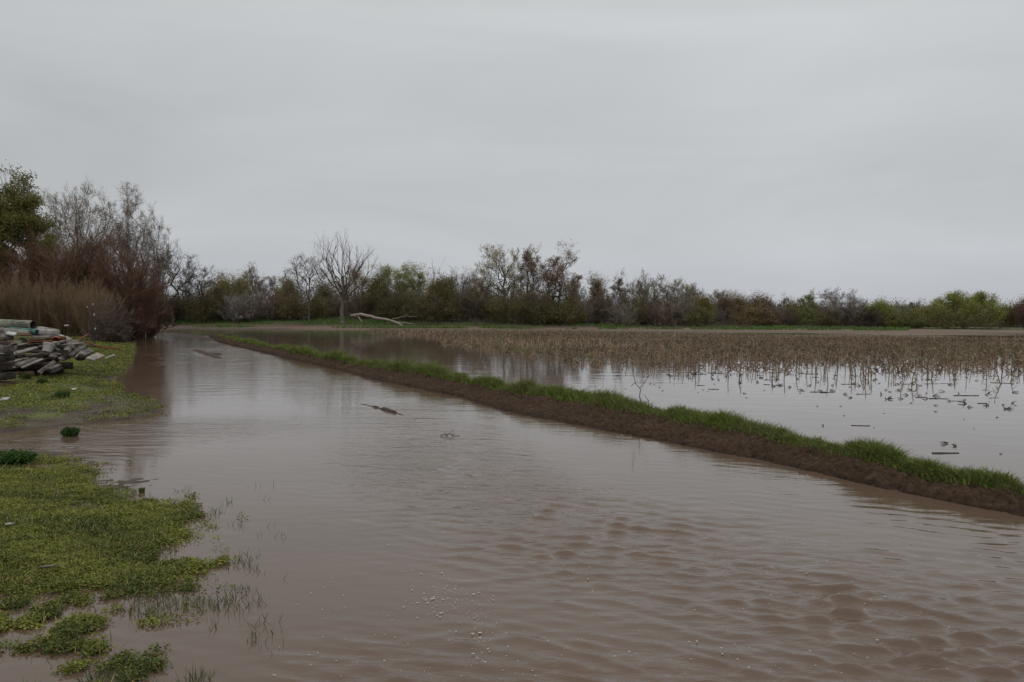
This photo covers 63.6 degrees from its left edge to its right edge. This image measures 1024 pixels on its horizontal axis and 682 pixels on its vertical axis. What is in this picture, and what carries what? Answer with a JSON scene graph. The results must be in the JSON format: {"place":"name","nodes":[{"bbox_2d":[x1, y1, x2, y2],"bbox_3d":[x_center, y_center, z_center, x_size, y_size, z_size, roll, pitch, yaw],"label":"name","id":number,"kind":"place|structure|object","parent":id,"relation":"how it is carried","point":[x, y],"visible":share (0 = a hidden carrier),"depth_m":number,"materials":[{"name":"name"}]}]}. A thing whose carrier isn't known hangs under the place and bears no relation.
{"place":"outdoors","nodes":[
{"label":"outdoors","id":0,"kind":"place"},
{"bbox_2d":[0,329,1023,681],"bbox_3d":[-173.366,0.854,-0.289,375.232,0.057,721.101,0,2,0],"label":"road flood water","id":1,"kind":"structure","parent":0,"point":[370,511],"depth_m":5.91,"materials":[{"name":"brown liquid"}]},
{"bbox_2d":[0,448,38,466],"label":"weed clump","id":2,"kind":"object","parent":1,"relation":"on","point":[11,457],"visible":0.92,"depth_m":9.13,"materials":[{"name":"green plant"}]},
{"bbox_2d":[0,316,1023,596],"bbox_3d":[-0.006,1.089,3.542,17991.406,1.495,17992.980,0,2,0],"label":"ground","id":3,"kind":"structure","parent":0,"point":[66,418],"depth_m":57.68,"materials":[{"name":"green plant"}]},
{"bbox_2d":[0,272,49,319],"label":"dry brush","id":4,"kind":"object","parent":3,"relation":"on","point":[13,314],"visible":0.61,"depth_m":46.23,"materials":[{"name":"brown plant"}]},
{"bbox_2d":[16,371,35,376],"bbox_3d":[-12.534,0.853,20.371,1.542,0.133,0.144,-4,-16,4],"label":"timber","id":5,"kind":"object","parent":3,"relation":"on","point":[32,373],"visible":0.35,"depth_m":20.27,"materials":[{"name":"brown wood"}]},
{"bbox_2d":[25,362,73,369],"bbox_3d":[-11.472,0.615,20.452,1.068,0.149,0.140,0,17,-19],"label":"timber","id":6,"kind":"object","parent":5,"relation":"on","point":[65,365],"visible":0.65,"depth_m":20.40,"materials":[{"name":"grey wood"}]},
{"bbox_2d":[0,232,61,326],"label":"red shrub","id":7,"kind":"object","parent":3,"relation":"on","point":[3,273],"visible":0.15,"depth_m":48.46,"materials":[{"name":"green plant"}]},
{"bbox_2d":[0,159,66,281],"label":"leafy tree","id":8,"kind":"object","parent":3,"relation":"on","point":[18,214],"visible":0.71,"depth_m":51.47,"materials":[{"name":"green plant"}]},
{"bbox_2d":[3,266,80,328],"bbox_3d":[-26.543,-2.238,46.951,4.214,4.014,3.783,2,2,40],"label":"dry brush","id":9,"kind":"object","parent":3,"relation":"on","point":[36,315],"visible":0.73,"depth_m":46.38,"materials":[{"name":"brown plant"}]},
{"bbox_2d":[5,225,114,334],"bbox_3d":[-27.057,-3.583,49.912,6.592,6.660,7.491,-1,2,-33],"label":"red shrub","id":10,"kind":"object","parent":3,"relation":"on","point":[47,257],"visible":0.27,"depth_m":48.98,"materials":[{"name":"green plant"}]},
{"bbox_2d":[34,268,103,336],"bbox_3d":[-25.350,-2.240,47.030,3.896,4.144,3.800,0,2,0],"label":"dry brush","id":11,"kind":"object","parent":3,"relation":"on","point":[69,319],"visible":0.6,"depth_m":46.48,"materials":[{"name":"brown plant"}]},
{"bbox_2d":[29,174,133,273],"bbox_3d":[-32.353,-6.405,61.786,6.931,11.556,8.864,0,2,0],"label":"budding tree","id":12,"kind":"object","parent":3,"relation":"on","point":[60,233],"visible":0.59,"depth_m":60.93,"materials":[{"name":"brown plant"}]},
{"bbox_2d":[0,336,167,428],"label":"lawn weeds","id":13,"kind":"object","parent":3,"relation":"on","point":[115,363],"visible":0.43,"depth_m":17.08,"materials":[{"name":"green plant"}]},
{"bbox_2d":[36,216,136,334],"bbox_3d":[-26.151,-4.084,50.730,5.952,7.747,5.332,0,2,-23],"label":"red shrub","id":14,"kind":"object","parent":3,"relation":"on","point":[91,246],"visible":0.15,"depth_m":50.49,"materials":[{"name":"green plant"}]},
{"bbox_2d":[63,274,119,337],"bbox_3d":[-23.319,-1.876,45.959,2.912,3.775,2.695,0,2,0],"label":"dry brush","id":15,"kind":"object","parent":3,"relation":"on","point":[80,310],"visible":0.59,"depth_m":45.52,"materials":[{"name":"brown plant"}]},
{"bbox_2d":[78,290,139,342],"bbox_3d":[-20.872,-1.145,42.881,2.778,3.081,2.821,1,2,32],"label":"dry brush","id":16,"kind":"object","parent":3,"relation":"on","point":[114,329],"visible":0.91,"depth_m":42.76,"materials":[{"name":"brown plant"}]},
{"bbox_2d":[79,233,165,339],"bbox_3d":[-23.917,-3.275,50.683,5.885,6.616,5.700,0,2,0],"label":"red shrub","id":17,"kind":"object","parent":3,"relation":"on","point":[136,294],"visible":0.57,"depth_m":49.98,"materials":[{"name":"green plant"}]},
{"bbox_2d":[0,448,249,681],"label":"weeds","id":18,"kind":"object","parent":3,"relation":"on","point":[33,535],"visible":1,"depth_m":5.62,"materials":[{"name":"green plant"}]},
{"bbox_2d":[85,182,164,280],"bbox_3d":[-28.122,-5.967,59.790,5.737,11.439,5.812,0,2,-20],"label":"budding tree","id":19,"kind":"object","parent":3,"relation":"on","point":[128,236],"visible":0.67,"depth_m":59.38,"materials":[{"name":"brown plant"}]},
{"bbox_2d":[118,303,143,341],"bbox_3d":[-21.432,-0.981,45.944,1.855,2.337,1.942,-1,3,-43],"label":"dry brush","id":20,"kind":"object","parent":3,"relation":"on","point":[136,332],"visible":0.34,"depth_m":45.92,"materials":[{"name":"brown plant"}]},
{"bbox_2d":[12,482,285,681],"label":"emergent grass","id":21,"kind":"structure","parent":3,"relation":"on","point":[146,609],"depth_m":4.71,"materials":[{"name":"green plant"}]},
{"bbox_2d":[118,251,179,337],"bbox_3d":[-25.093,-3.222,56.081,4.215,6.347,4.558,2,2,41],"label":"red shrub","id":22,"kind":"object","parent":3,"relation":"on","point":[152,333],"visible":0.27,"depth_m":55.92,"materials":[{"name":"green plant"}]},
{"bbox_2d":[135,201,179,335],"bbox_3d":[-26.403,-5.399,60.731,3.273,10.444,3.915,-1,2,-34],"label":"budding tree","id":23,"kind":"object","parent":3,"relation":"on","point":[164,267],"visible":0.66,"depth_m":60.65,"materials":[{"name":"brown plant"}]},
{"bbox_2d":[155,289,190,322],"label":"bush","id":24,"kind":"object","parent":3,"relation":"on","point":[175,308],"visible":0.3,"depth_m":100.38,"materials":[{"name":"brown plant"}]},
{"bbox_2d":[149,245,215,324],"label":"gnarled tree","id":25,"kind":"object","parent":3,"relation":"on","point":[191,274],"visible":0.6,"depth_m":98.47,"materials":[{"name":"brown plant"}]},
{"bbox_2d":[171,285,196,320],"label":"bush","id":26,"kind":"object","parent":3,"relation":"on","point":[184,302],"visible":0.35,"depth_m":101.95,"materials":[{"name":"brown plant"}]},
{"bbox_2d":[177,265,224,321],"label":"gnarled tree","id":27,"kind":"object","parent":3,"relation":"on","point":[204,276],"visible":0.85,"depth_m":100.78,"materials":[{"name":"brown plant"}]},
{"bbox_2d":[178,276,227,322],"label":"bush","id":28,"kind":"object","parent":3,"relation":"on","point":[190,312],"visible":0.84,"depth_m":100.57,"materials":[{"name":"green plant"}]},
{"bbox_2d":[195,281,238,320],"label":"bush","id":29,"kind":"object","parent":3,"relation":"on","point":[218,307],"visible":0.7,"depth_m":101.28,"materials":[{"name":"green plant"}]},
{"bbox_2d":[204,264,238,304],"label":"olive tree","id":30,"kind":"object","parent":3,"relation":"on","point":[223,283],"visible":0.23,"depth_m":105.33,"materials":[{"name":"green plant"}]},
{"bbox_2d":[215,292,254,322],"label":"bush","id":31,"kind":"object","parent":3,"relation":"on","point":[233,300],"visible":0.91,"depth_m":101.22,"materials":[{"name":"grey plant"}]},
{"bbox_2d":[226,266,254,308],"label":"olive tree","id":32,"kind":"object","parent":3,"relation":"on","point":[239,285],"visible":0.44,"depth_m":106.45,"materials":[{"name":"green plant"}]},
{"bbox_2d":[228,289,273,320],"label":"bush","id":33,"kind":"object","parent":3,"relation":"on","point":[255,313],"visible":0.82,"depth_m":101.90,"materials":[{"name":"grey plant"}]},
{"bbox_2d":[241,262,265,308],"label":"twiggy tree","id":34,"kind":"object","parent":3,"relation":"on","point":[250,276],"visible":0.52,"depth_m":111.57,"materials":[{"name":"grey plant"}]},
{"bbox_2d":[252,275,282,307],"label":"twiggy tree","id":35,"kind":"object","parent":3,"relation":"on","point":[272,283],"visible":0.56,"depth_m":109.09,"materials":[{"name":"grey plant"}]},
{"bbox_2d":[249,289,295,319],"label":"bush","id":36,"kind":"object","parent":3,"relation":"on","point":[271,308],"visible":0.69,"depth_m":103.09,"materials":[{"name":"grey plant"}]},
{"bbox_2d":[266,270,305,306],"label":"olive tree","id":37,"kind":"object","parent":3,"relation":"on","point":[278,291],"visible":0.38,"depth_m":108.09,"materials":[{"name":"green plant"}]},
{"bbox_2d":[270,290,318,319],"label":"bush","id":38,"kind":"object","parent":3,"relation":"on","point":[290,311],"visible":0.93,"depth_m":102.83,"materials":[{"name":"green plant"}]},
{"bbox_2d":[281,253,336,319],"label":"forked tree","id":39,"kind":"object","parent":3,"relation":"on","point":[306,292],"visible":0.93,"depth_m":102.34,"materials":[{"name":"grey plant"}]},
{"bbox_2d":[295,292,338,318],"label":"bush","id":40,"kind":"object","parent":3,"relation":"on","point":[320,306],"visible":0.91,"depth_m":104.18,"materials":[{"name":"green plant"}]},
{"bbox_2d":[310,279,339,303],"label":"olive tree","id":41,"kind":"object","parent":3,"relation":"on","point":[323,294],"visible":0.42,"depth_m":111.16,"materials":[{"name":"green plant"}]},
{"bbox_2d":[302,229,383,323],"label":"dead tree","id":42,"kind":"object","parent":3,"relation":"on","point":[343,293],"visible":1,"depth_m":100.82,"materials":[{"name":"grey plant"}]},
{"bbox_2d":[326,260,371,312],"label":"brown tree","id":43,"kind":"object","parent":3,"relation":"on","point":[358,289],"visible":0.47,"depth_m":109.75,"materials":[{"name":"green plant"}]},
{"bbox_2d":[338,286,380,318],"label":"bush","id":44,"kind":"object","parent":3,"relation":"on","point":[358,309],"visible":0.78,"depth_m":105.16,"materials":[{"name":"brown plant"}]},
{"bbox_2d":[355,266,396,310],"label":"olive tree","id":45,"kind":"object","parent":3,"relation":"on","point":[376,283],"visible":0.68,"depth_m":105.41,"materials":[{"name":"green plant"}]},
{"bbox_2d":[350,313,415,325],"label":"fallen tree","id":46,"kind":"object","parent":3,"relation":"on","point":[370,316],"visible":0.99,"depth_m":97.83,"materials":[{"name":"grey wood"}]},
{"bbox_2d":[371,281,419,319],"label":"bush","id":47,"kind":"object","parent":3,"relation":"on","point":[385,307],"visible":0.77,"depth_m":102.53,"materials":[{"name":"green plant"}]},
{"bbox_2d":[369,257,433,308],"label":"willow tree","id":48,"kind":"object","parent":3,"relation":"on","point":[410,281],"visible":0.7,"depth_m":107.41,"materials":[{"name":"green plant"}]},
{"bbox_2d":[388,286,441,321],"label":"bush","id":49,"kind":"object","parent":3,"relation":"on","point":[406,306],"visible":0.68,"depth_m":102.66,"materials":[{"name":"green plant"}]},
{"bbox_2d":[417,284,464,321],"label":"bush","id":50,"kind":"object","parent":3,"relation":"on","point":[434,307],"visible":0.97,"depth_m":102.04,"materials":[{"name":"green plant"}]},
{"bbox_2d":[419,270,462,313],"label":"olive tree","id":51,"kind":"object","parent":3,"relation":"on","point":[446,282],"visible":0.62,"depth_m":104.12,"materials":[{"name":"green plant"}]},
{"bbox_2d":[443,288,477,320],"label":"bush","id":52,"kind":"object","parent":3,"relation":"on","point":[461,310],"visible":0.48,"depth_m":104.53,"materials":[{"name":"green plant"}]},
{"bbox_2d":[451,267,478,301],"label":"twiggy tree","id":53,"kind":"object","parent":3,"relation":"on","point":[464,284],"visible":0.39,"depth_m":110.48,"materials":[{"name":"grey plant"}]},
{"bbox_2d":[456,287,491,321],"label":"bush","id":54,"kind":"object","parent":3,"relation":"on","point":[470,303],"visible":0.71,"depth_m":104.18,"materials":[{"name":"green plant"}]},
{"bbox_2d":[468,272,494,319],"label":"brown tree","id":55,"kind":"object","parent":3,"relation":"on","point":[481,288],"visible":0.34,"depth_m":108.65,"materials":[{"name":"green plant"}]},
{"bbox_2d":[469,284,515,321],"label":"bush","id":56,"kind":"object","parent":3,"relation":"on","point":[484,309],"visible":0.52,"depth_m":104.04,"materials":[{"name":"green plant"}]},
{"bbox_2d":[468,243,537,320],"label":"cottonwood tree","id":57,"kind":"object","parent":3,"relation":"on","point":[506,273],"visible":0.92,"depth_m":105.45,"materials":[{"name":"green plant"}]},
{"bbox_2d":[486,275,541,324],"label":"bush","id":58,"kind":"object","parent":3,"relation":"on","point":[511,308],"visible":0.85,"depth_m":102.15,"materials":[{"name":"green plant"}]},
{"bbox_2d":[512,245,542,320],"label":"brown tree","id":59,"kind":"object","parent":3,"relation":"on","point":[526,258],"visible":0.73,"depth_m":106.49,"materials":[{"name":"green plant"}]},
{"bbox_2d":[162,316,909,330],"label":"bank grass","id":60,"kind":"structure","parent":3,"relation":"on","point":[350,321],"depth_m":99.77,"materials":[{"name":"green plant"}]},
{"bbox_2d":[515,277,558,324],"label":"bush","id":61,"kind":"object","parent":3,"relation":"on","point":[542,318],"visible":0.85,"depth_m":101.87,"materials":[{"name":"green plant"}]},
{"bbox_2d":[526,239,582,322],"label":"cottonwood tree","id":62,"kind":"object","parent":3,"relation":"on","point":[552,280],"visible":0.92,"depth_m":103.75,"materials":[{"name":"green plant"}]},
{"bbox_2d":[268,308,842,328],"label":"dry tangle","id":63,"kind":"object","parent":3,"relation":"on","point":[494,322],"visible":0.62,"depth_m":101.60,"materials":[{"name":"brown plant"}]},
{"bbox_2d":[535,290,582,324],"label":"bush","id":64,"kind":"object","parent":3,"relation":"on","point":[552,309],"visible":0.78,"depth_m":101.50,"materials":[{"name":"green plant"}]},
{"bbox_2d":[550,290,590,324],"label":"bush","id":65,"kind":"object","parent":3,"relation":"on","point":[576,311],"visible":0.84,"depth_m":102.22,"materials":[{"name":"green plant"}]},
{"bbox_2d":[570,294,601,323],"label":"bush","id":66,"kind":"object","parent":3,"relation":"on","point":[591,313],"visible":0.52,"depth_m":103.31,"materials":[{"name":"brown plant"}]},
{"bbox_2d":[163,274,1022,327],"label":"woodland","id":67,"kind":"object","parent":3,"relation":"on","point":[585,299],"visible":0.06,"depth_m":127.48,"materials":[{"name":"green plant"}]},
{"bbox_2d":[581,270,615,311],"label":"brown tree","id":68,"kind":"object","parent":3,"relation":"on","point":[593,281],"visible":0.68,"depth_m":106.37,"materials":[{"name":"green plant"}]},
{"bbox_2d":[587,292,619,323],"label":"bush","id":69,"kind":"object","parent":3,"relation":"on","point":[605,313],"visible":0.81,"depth_m":103.08,"materials":[{"name":"green plant"}]},
{"bbox_2d":[206,333,1023,516],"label":"earth berm","id":70,"kind":"structure","parent":3,"relation":"on","point":[752,445],"depth_m":11.14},
{"bbox_2d":[219,334,1023,496],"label":"berm grass","id":71,"kind":"structure","parent":70,"relation":"on","point":[874,450],"depth_m":11.53,"materials":[{"name":"green plant"}]},
{"bbox_2d":[598,296,639,324],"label":"bush","id":72,"kind":"object","parent":3,"relation":"on","point":[624,316],"visible":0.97,"depth_m":102.29,"materials":[{"name":"grey plant"}]},
{"bbox_2d":[605,267,635,310],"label":"brown tree","id":73,"kind":"object","parent":3,"relation":"on","point":[617,287],"visible":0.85,"depth_m":107.64,"materials":[{"name":"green plant"}]},
{"bbox_2d":[620,289,659,324],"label":"bush","id":74,"kind":"object","parent":3,"relation":"on","point":[639,315],"visible":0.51,"depth_m":104.17,"materials":[{"name":"green plant"}]},
{"bbox_2d":[620,267,660,323],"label":"feathery tree","id":75,"kind":"object","parent":3,"relation":"on","point":[639,285],"visible":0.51,"depth_m":108.63,"materials":[{"name":"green plant"}]},
{"bbox_2d":[636,296,680,326],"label":"bush","id":76,"kind":"object","parent":3,"relation":"on","point":[665,315],"visible":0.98,"depth_m":102.27,"materials":[{"name":"brown plant"}]},
{"bbox_2d":[642,274,684,323],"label":"feathery tree","id":77,"kind":"object","parent":3,"relation":"on","point":[661,289],"visible":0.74,"depth_m":106.57,"materials":[{"name":"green plant"}]},
{"bbox_2d":[662,275,698,317],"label":"feathery tree","id":78,"kind":"object","parent":3,"relation":"on","point":[686,292],"visible":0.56,"depth_m":108.33,"materials":[{"name":"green plant"}]},
{"bbox_2d":[667,294,704,325],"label":"bush","id":79,"kind":"object","parent":3,"relation":"on","point":[680,311],"visible":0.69,"depth_m":103.33,"materials":[{"name":"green plant"}]},
{"bbox_2d":[367,327,1023,373],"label":"corn stubble","id":80,"kind":"object","parent":3,"relation":"on","point":[798,350],"visible":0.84,"depth_m":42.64,"materials":[{"name":"brown plant"}]},
{"bbox_2d":[678,304,716,326],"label":"bush","id":81,"kind":"object","parent":3,"relation":"on","point":[696,317],"visible":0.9,"depth_m":102.26,"materials":[{"name":"green plant"}]},
{"bbox_2d":[692,289,717,317],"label":"olive tree","id":82,"kind":"object","parent":3,"relation":"on","point":[707,304],"visible":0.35,"depth_m":105.41,"materials":[{"name":"green plant"}]},
{"bbox_2d":[709,305,740,325],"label":"bush","id":83,"kind":"object","parent":3,"relation":"on","point":[723,316],"visible":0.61,"depth_m":109.36,"materials":[{"name":"brown plant"}]},
{"bbox_2d":[712,292,743,323],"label":"tree","id":84,"kind":"object","parent":3,"relation":"on","point":[723,304],"visible":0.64,"depth_m":111.34,"materials":[{"name":"brown plant"}]},
{"bbox_2d":[725,302,766,325],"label":"bush","id":85,"kind":"object","parent":3,"relation":"on","point":[748,316],"visible":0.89,"depth_m":108.66,"materials":[{"name":"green plant"}]},
{"bbox_2d":[740,289,772,319],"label":"tree","id":86,"kind":"object","parent":3,"relation":"on","point":[755,300],"visible":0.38,"depth_m":112.47,"materials":[{"name":"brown plant"}]},
{"bbox_2d":[743,303,787,326],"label":"bush","id":87,"kind":"object","parent":3,"relation":"on","point":[769,317],"visible":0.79,"depth_m":108.64,"materials":[{"name":"brown plant"}]},
{"bbox_2d":[771,305,804,326],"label":"bush","id":88,"kind":"object","parent":3,"relation":"on","point":[788,320],"visible":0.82,"depth_m":109.04,"materials":[{"name":"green plant"}]},
{"bbox_2d":[793,300,823,326],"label":"bush","id":89,"kind":"object","parent":3,"relation":"on","point":[802,317],"visible":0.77,"depth_m":108.15,"materials":[{"name":"green plant"}]},
{"bbox_2d":[808,306,844,326],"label":"bush","id":90,"kind":"object","parent":3,"relation":"on","point":[828,319],"visible":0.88,"depth_m":106.89,"materials":[{"name":"green plant"}]},
{"bbox_2d":[813,286,880,326],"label":"spreading tree","id":91,"kind":"object","parent":3,"relation":"on","point":[834,304],"visible":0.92,"depth_m":107.27,"materials":[{"name":"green plant"}]},
{"bbox_2d":[840,306,887,326],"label":"bush","id":92,"kind":"object","parent":3,"relation":"on","point":[869,319],"visible":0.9,"depth_m":105.66,"materials":[{"name":"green plant"}]},
{"bbox_2d":[858,295,899,326],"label":"willow tree","id":93,"kind":"object","parent":3,"relation":"on","point":[883,307],"visible":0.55,"depth_m":108.12,"materials":[{"name":"green plant"}]},
{"bbox_2d":[876,309,915,327],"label":"bush","id":94,"kind":"object","parent":3,"relation":"on","point":[893,322],"visible":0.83,"depth_m":105.93,"materials":[{"name":"green plant"}]},
{"bbox_2d":[890,302,927,327],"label":"bush","id":95,"kind":"object","parent":3,"relation":"on","point":[916,323],"visible":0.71,"depth_m":106.18,"materials":[{"name":"green plant"}]},
{"bbox_2d":[910,300,948,327],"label":"willow tree","id":96,"kind":"object","parent":3,"relation":"on","point":[926,311],"visible":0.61,"depth_m":106.17,"materials":[{"name":"green plant"}]},
{"bbox_2d":[918,296,1007,328],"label":"bush","id":97,"kind":"object","parent":3,"relation":"on","point":[949,321],"visible":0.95,"depth_m":103.07,"materials":[{"name":"green plant"}]},
{"bbox_2d":[928,289,1006,327],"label":"willow tree","id":98,"kind":"object","parent":3,"relation":"on","point":[975,301],"visible":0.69,"depth_m":105.72,"materials":[{"name":"green plant"}]},
{"bbox_2d":[985,297,1023,328],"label":"willow tree","id":99,"kind":"object","parent":3,"relation":"on","point":[1005,307],"visible":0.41,"depth_m":108.22,"materials":[{"name":"green plant"}]},
{"bbox_2d":[1002,294,1023,328],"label":"tree","id":100,"kind":"object","parent":3,"relation":"on","point":[1019,310],"visible":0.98,"depth_m":106.91,"materials":[{"name":"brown plant"}]},
{"bbox_2d":[0,0,1023,306],"label":"sky","id":101,"kind":"structure","parent":0,"point":[873,148],"materials":[{"name":"grey"}]},
{"bbox_2d":[273,493,946,675],"bbox_3d":[0.301,1.470,7.003,6.350,0.002,6.296,0,2,0],"label":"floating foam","id":102,"kind":"object","parent":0,"point":[547,640],"visible":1,"depth_m":4.61,"materials":[{"name":"white"}]},
{"bbox_2d":[222,329,1023,484],"bbox_3d":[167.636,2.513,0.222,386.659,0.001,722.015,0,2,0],"label":"field flood water","id":103,"kind":"structure","parent":0,"point":[920,425],"depth_m":19.80,"materials":[{"name":"grey liquid"}]},
{"bbox_3d":[-12.650,0.269,21.766,1.272,0.093,0.191,8,-7,6],"label":"timber","id":104,"kind":"object","parent":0,"visible":0},
{"label":"timber","id":105,"kind":"object","parent":104,"relation":"on","visible":0},
{"bbox_2d":[27,338,51,343],"bbox_3d":[-13.027,0.018,22.219,1.302,0.117,0.199,-9,27,6],"label":"timber","id":106,"kind":"object","parent":105,"relation":"on","point":[36,340],"visible":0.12,"depth_m":22.11,"materials":[{"name":"brown wood"}]},
{"bbox_2d":[0,319,36,328],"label":"pipe","id":107,"kind":"object","parent":106,"relation":"on","point":[9,323],"visible":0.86,"depth_m":22.30,"materials":[{"name":"grey metal"}]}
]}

